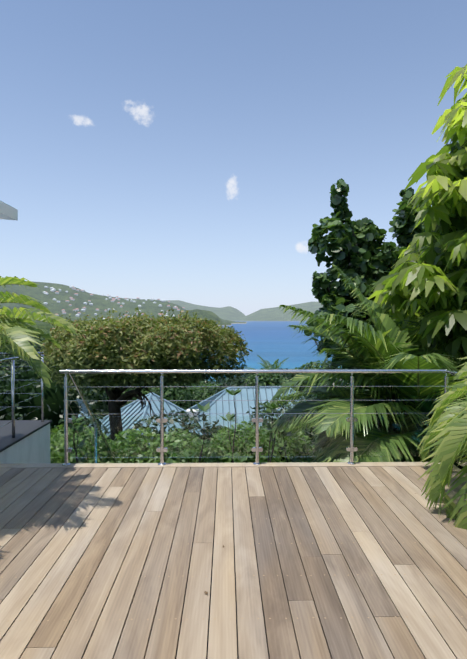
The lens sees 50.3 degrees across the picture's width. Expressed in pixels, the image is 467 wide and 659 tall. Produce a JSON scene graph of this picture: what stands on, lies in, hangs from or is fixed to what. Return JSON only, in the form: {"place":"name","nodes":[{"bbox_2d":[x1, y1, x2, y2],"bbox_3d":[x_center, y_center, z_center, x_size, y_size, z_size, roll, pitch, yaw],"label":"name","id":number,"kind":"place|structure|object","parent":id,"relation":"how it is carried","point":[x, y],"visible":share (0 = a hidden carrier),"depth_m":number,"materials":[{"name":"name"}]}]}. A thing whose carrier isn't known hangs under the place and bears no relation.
{"place":"outdoors","nodes":[
{"label":"outdoors","id":0,"kind":"place"},
{"bbox_2d":[0,201,17,220],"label":"roof overhang","id":1,"kind":"object","parent":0,"point":[8,212],"visible":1,"depth_m":5.35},
{"bbox_2d":[0,276,80,387],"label":"palm fronds","id":2,"kind":"object","parent":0,"point":[17,331],"depth_m":4.21,"materials":[{"name":"green plant"}]},
{"bbox_2d":[0,281,322,446],"bbox_3d":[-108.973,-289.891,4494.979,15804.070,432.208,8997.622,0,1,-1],"label":"terrain","id":3,"kind":"structure","parent":0,"point":[228,316],"depth_m":1892.22,"materials":[{"name":"green plant"}]},
{"bbox_2d":[0,424,49,463],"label":"planter wall","id":4,"kind":"structure","parent":3,"relation":"on","point":[34,448],"depth_m":6.79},
{"bbox_2d":[0,420,51,451],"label":"wall top","id":5,"kind":"object","parent":4,"relation":"on","point":[24,429],"visible":1,"depth_m":6.89,"materials":[{"name":"grey concrete"}]},
{"bbox_2d":[0,352,43,437],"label":"planter rail","id":6,"kind":"object","parent":5,"relation":"on","point":[13,373],"visible":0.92,"depth_m":6.40,"materials":[{"name":"silver metal"}]},
{"bbox_2d":[43,287,184,319],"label":"house walls","id":7,"kind":"structure","parent":3,"relation":"on","point":[63,311],"depth_m":1897.16,"materials":[{"name":"grey paint"}]},
{"bbox_2d":[44,286,183,318],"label":"houses","id":8,"kind":"structure","parent":7,"relation":"on","point":[106,298],"depth_m":1919.63,"materials":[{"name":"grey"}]},
{"bbox_2d":[34,307,252,461],"bbox_3d":[-2.199,2.458,13.029,5.486,6.068,5.680,0,1,-1],"label":"flat tree","id":9,"kind":"object","parent":3,"relation":"on","point":[185,342],"depth_m":11.41,"materials":[{"name":"green plant"}]},
{"bbox_2d":[1,339,328,462],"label":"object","id":10,"kind":"object","parent":3,"relation":"on","point":[174,394],"depth_m":42.28,"materials":[{"name":"green plant"}]},
{"bbox_2d":[6,335,342,413],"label":"shrubs","id":11,"kind":"object","parent":3,"relation":"on","point":[192,393],"visible":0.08,"depth_m":43.81,"materials":[{"name":"green plant"}]},
{"bbox_2d":[0,334,354,388],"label":"palms","id":12,"kind":"object","parent":3,"relation":"on","point":[266,365],"depth_m":46.36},
{"bbox_2d":[62,388,299,462],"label":"shrubs","id":13,"kind":"object","parent":3,"relation":"on","point":[236,458],"depth_m":8.38,"materials":[{"name":"green plant"}]},
{"bbox_2d":[50,421,323,462],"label":"hedge leaves","id":14,"kind":"object","parent":3,"relation":"on","point":[56,444],"visible":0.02,"depth_m":9.07,"materials":[{"name":"green plant"}]},
{"bbox_2d":[77,387,304,443],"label":"roofs","id":15,"kind":"structure","parent":3,"relation":"on","point":[133,409],"depth_m":33.62,"materials":[{"name":"blue metal"}]},
{"bbox_2d":[186,409,271,440],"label":"house walls","id":16,"kind":"structure","parent":3,"relation":"on","point":[190,413],"depth_m":33.06,"materials":[{"name":"white paint"}]},
{"bbox_2d":[0,367,461,468],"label":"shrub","id":17,"kind":"object","parent":3,"relation":"on","point":[51,396],"visible":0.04,"depth_m":15.93,"materials":[{"name":"green plant"}]},
{"bbox_2d":[0,333,462,469],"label":"shrubs","id":18,"kind":"object","parent":3,"relation":"on","point":[223,382],"visible":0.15,"depth_m":18.75,"materials":[{"name":"green plant"}]},
{"bbox_2d":[270,264,466,461],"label":"palm tree","id":19,"kind":"object","parent":3,"relation":"on","point":[387,339],"depth_m":7.00,"materials":[{"name":"green plant"}]},
{"bbox_2d":[304,178,441,384],"bbox_3d":[4.519,0.796,13.971,5.304,9.548,4.021,0,1,-1],"label":"tree","id":20,"kind":"object","parent":3,"relation":"on","point":[372,262],"depth_m":12.88,"materials":[{"name":"green plant"}]},
{"bbox_2d":[368,64,466,370],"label":"light tree","id":21,"kind":"object","parent":3,"relation":"on","point":[430,268],"visible":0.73,"depth_m":7.98,"materials":[{"name":"green plant"}]},
{"bbox_2d":[0,0,466,315],"label":"sky","id":22,"kind":"structure","parent":0,"point":[189,151],"materials":[{"name":"blue"}]},
{"bbox_2d":[130,321,346,381],"bbox_3d":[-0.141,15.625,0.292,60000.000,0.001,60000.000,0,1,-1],"label":"sea","id":23,"kind":"structure","parent":0,"point":[271,341],"depth_m":295.38,"materials":[{"name":"blue liquid"}]},
{"bbox_2d":[417,357,466,528],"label":"areca palm","id":24,"kind":"object","parent":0,"point":[449,434],"depth_m":4.15,"materials":[{"name":"green plant"}]},
{"bbox_3d":[-0.503,1.788,0.566,6.092,0.298,10.132,0,1,-1],"label":"deck fascia","id":25,"kind":"object","parent":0,"visible":0},
{"bbox_2d":[145,469,330,658],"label":"deck board gaps","id":26,"kind":"object","parent":25,"relation":"on","point":[235,575],"depth_m":3.13,"materials":[{"name":"black"}]},
{"bbox_2d":[0,462,466,658],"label":"deck","id":27,"kind":"structure","parent":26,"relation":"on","point":[374,502],"depth_m":3.33,"materials":[{"name":"brown wood"}]},
{"bbox_2d":[0,468,462,620],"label":"deck plugs","id":28,"kind":"object","parent":27,"relation":"on","point":[217,543],"visible":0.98,"depth_m":3.17,"materials":[{"name":"beige wood"}]},
{"bbox_2d":[59,369,466,465],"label":"railing","id":29,"kind":"object","parent":27,"relation":"on","point":[256,449],"visible":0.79,"depth_m":5.55,"materials":[{"name":"silver metal"}]},
{"bbox_2d":[69,415,466,467],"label":"shrubs","id":30,"kind":"object","parent":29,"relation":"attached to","point":[464,464],"visible":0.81,"depth_m":5.57,"materials":[{"name":"green plant"}]}
]}

